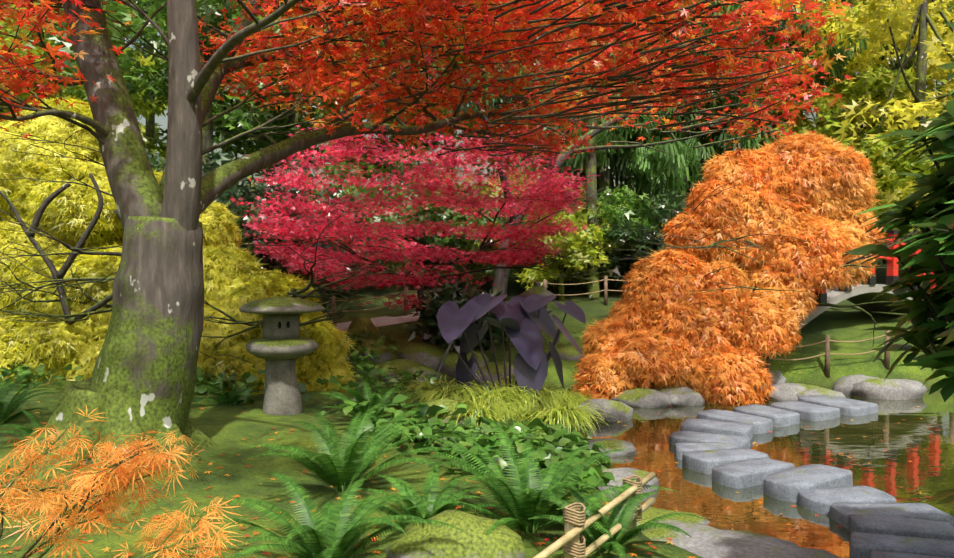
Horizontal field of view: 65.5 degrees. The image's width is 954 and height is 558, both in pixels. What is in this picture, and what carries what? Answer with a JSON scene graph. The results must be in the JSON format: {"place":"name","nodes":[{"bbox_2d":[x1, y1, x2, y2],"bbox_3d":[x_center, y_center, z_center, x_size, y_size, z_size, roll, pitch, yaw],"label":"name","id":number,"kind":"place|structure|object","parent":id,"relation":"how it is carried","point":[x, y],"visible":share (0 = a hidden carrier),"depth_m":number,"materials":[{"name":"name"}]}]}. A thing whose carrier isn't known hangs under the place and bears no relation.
{"place":"outdoors","nodes":[
{"label":"outdoors","id":0,"kind":"place"},
{"bbox_2d":[332,311,419,331],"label":"gravel path","id":1,"kind":"structure","parent":0,"point":[378,321],"depth_m":13.54,"materials":[{"name":"grey gravel"}]},
{"bbox_2d":[0,185,948,557],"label":"ground","id":2,"kind":"structure","parent":0,"point":[226,429],"depth_m":6.00,"materials":[{"name":"green plant"}]},
{"bbox_2d":[0,406,241,557],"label":"orange maple foliage","id":3,"kind":"object","parent":2,"relation":"on","point":[112,483],"depth_m":3.00,"materials":[{"name":"orange plant"}]},
{"bbox_2d":[0,96,414,394],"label":"yellow shrub","id":4,"kind":"object","parent":2,"relation":"on","point":[235,278],"depth_m":9.81,"materials":[{"name":"yellow plant"}]},
{"bbox_2d":[239,297,323,414],"bbox_3d":[-2.024,0.839,7.713,0.846,1.303,0.836,-1,1,-34],"label":"stone lantern","id":5,"kind":"object","parent":2,"relation":"on","point":[281,345],"visible":0.96,"depth_m":7.55,"materials":[{"name":"grey stone"}]},
{"bbox_2d":[0,326,615,493],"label":"ground cover leaves","id":6,"kind":"object","parent":2,"relation":"on","point":[557,443],"visible":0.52,"depth_m":6.26,"materials":[{"name":"green plant"}]},
{"bbox_2d":[0,372,705,557],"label":"ferns","id":7,"kind":"object","parent":2,"relation":"on","point":[524,502],"visible":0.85,"depth_m":4.23,"materials":[{"name":"green plant"}]},
{"bbox_2d":[321,284,467,325],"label":"rope fence posts","id":8,"kind":"object","parent":2,"relation":"on","point":[405,291],"visible":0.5,"depth_m":13.58,"materials":[{"name":"brown wood"}]},
{"bbox_2d":[243,41,599,297],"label":"mossy trunks","id":9,"kind":"object","parent":2,"relation":"on","point":[591,188],"visible":0.25,"depth_m":16.43,"materials":[{"name":"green plant"}]},
{"bbox_2d":[0,0,854,477],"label":"maple","id":10,"kind":"object","parent":2,"relation":"on","point":[142,378],"depth_m":5.88,"materials":[{"name":"red plant"}]},
{"bbox_2d":[0,0,844,172],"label":"orange maple leaves","id":11,"kind":"object","parent":10,"relation":"attached to","point":[614,52],"visible":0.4,"depth_m":6.81,"materials":[{"name":"plant"}]},
{"bbox_2d":[230,124,628,324],"bbox_3d":[-0.948,-0.753,12.873,7.258,3.673,7.080,0,1,-1],"label":"crimson maple","id":12,"kind":"object","parent":2,"relation":"on","point":[296,260],"depth_m":11.89,"materials":[{"name":"red plant"}]},
{"bbox_2d":[344,317,584,557],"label":"mossy boulders","id":13,"kind":"object","parent":2,"relation":"on","point":[475,540],"visible":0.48,"depth_m":3.78,"materials":[{"name":"green plant"}]},
{"bbox_2d":[0,330,943,557],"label":"fallen leaves","id":14,"kind":"object","parent":2,"relation":"on","point":[264,552],"visible":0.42,"depth_m":4.38,"materials":[{"name":"orange plant"}]},
{"bbox_2d":[0,0,953,288],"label":"leaves","id":15,"kind":"object","parent":2,"relation":"on","point":[238,120],"visible":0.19,"depth_m":17.26,"materials":[{"name":"green plant"}]},
{"bbox_2d":[0,0,953,289],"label":"yellow green leaves","id":16,"kind":"object","parent":2,"relation":"on","point":[578,220],"visible":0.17,"depth_m":18.08,"materials":[{"name":"green plant"}]},
{"bbox_2d":[0,0,953,243],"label":"yellow leaves","id":17,"kind":"object","parent":2,"relation":"on","point":[872,24],"visible":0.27,"depth_m":18.38,"materials":[{"name":"yellow plant"}]},
{"bbox_2d":[452,307,566,393],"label":"plant stems","id":18,"kind":"object","parent":2,"relation":"on","point":[549,354],"visible":0.5,"depth_m":7.49,"materials":[{"name":"green plant"}]},
{"bbox_2d":[436,293,585,399],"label":"elephant ear leaves","id":19,"kind":"object","parent":18,"relation":"attached to","point":[530,363],"visible":0.96,"depth_m":7.37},
{"bbox_2d":[518,280,554,330],"bbox_3d":[1.010,0.586,12.445,0.498,1.127,0.499,1,1,41],"label":"stone lantern","id":20,"kind":"object","parent":2,"relation":"on","point":[537,289],"visible":0.4,"depth_m":12.35,"materials":[{"name":"grey stone"}]},
{"bbox_2d":[543,276,635,308],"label":"rope fence posts","id":21,"kind":"object","parent":2,"relation":"on","point":[605,279],"visible":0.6,"depth_m":15.46,"materials":[{"name":"brown wood"}]},
{"bbox_2d":[533,472,655,557],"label":"bamboo fence canes","id":22,"kind":"object","parent":2,"relation":"on","point":[571,543],"visible":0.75,"depth_m":3.56,"materials":[{"name":"wood"}]},
{"bbox_2d":[460,65,729,295],"bbox_3d":[2.401,-1.554,15.191,5.528,4.916,3.254,0,1,-1],"label":"tree trunk","id":23,"kind":"object","parent":2,"relation":"on","point":[500,282],"visible":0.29,"depth_m":15.40,"materials":[{"name":"brown plant"}]},
{"bbox_2d":[385,268,906,438],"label":"hakone grass","id":24,"kind":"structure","parent":2,"relation":"on","point":[498,403],"depth_m":7.00,"materials":[{"name":"green plant"}]},
{"bbox_2d":[438,0,916,221],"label":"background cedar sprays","id":25,"kind":"object","parent":2,"relation":"on","point":[652,170],"visible":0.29,"depth_m":18.54,"materials":[{"name":"green plant"}]},
{"bbox_2d":[570,129,932,406],"bbox_3d":[4.222,-0.177,11.039,5.704,4.294,3.867,0,1,-1],"label":"orange japanese maple","id":26,"kind":"object","parent":2,"relation":"on","point":[706,347],"depth_m":10.69,"materials":[{"name":"orange plant"}]},
{"bbox_2d":[577,370,927,557],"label":"pond edge rocks","id":27,"kind":"object","parent":2,"relation":"on","point":[704,540],"visible":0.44,"depth_m":7.42,"materials":[{"name":"grey stone"}]},
{"bbox_2d":[765,327,951,377],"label":"rope fence posts","id":28,"kind":"object","parent":2,"relation":"on","point":[827,353],"visible":0.52,"depth_m":11.23,"materials":[{"name":"brown wood"}]},
{"bbox_2d":[795,228,941,327],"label":"red bridge rails","id":29,"kind":"object","parent":2,"relation":"on","point":[870,291],"visible":0.08,"depth_m":13.35,"materials":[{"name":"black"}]},
{"bbox_2d":[844,22,953,503],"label":"conifer branches","id":30,"kind":"object","parent":2,"relation":"on","point":[924,326],"depth_m":3.16,"materials":[{"name":"green plant"}]},
{"bbox_2d":[4,0,946,186],"label":"sky","id":31,"kind":"structure","parent":0,"point":[162,120],"materials":[{"name":"white"}]},
{"bbox_2d":[0,0,953,355],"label":"background shrubs","id":32,"kind":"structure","parent":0,"point":[462,295],"depth_m":15.86,"materials":[{"name":"plant"}]},
{"bbox_2d":[558,390,953,557],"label":"pond water","id":33,"kind":"structure","parent":0,"point":[895,472],"depth_m":7.19,"materials":[{"name":"brown liquid"}]},
{"bbox_2d":[669,395,953,557],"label":"stepping stones","id":34,"kind":"object","parent":33,"relation":"in","point":[715,443],"visible":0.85,"depth_m":6.24,"materials":[{"name":"grey stone"}]}
]}

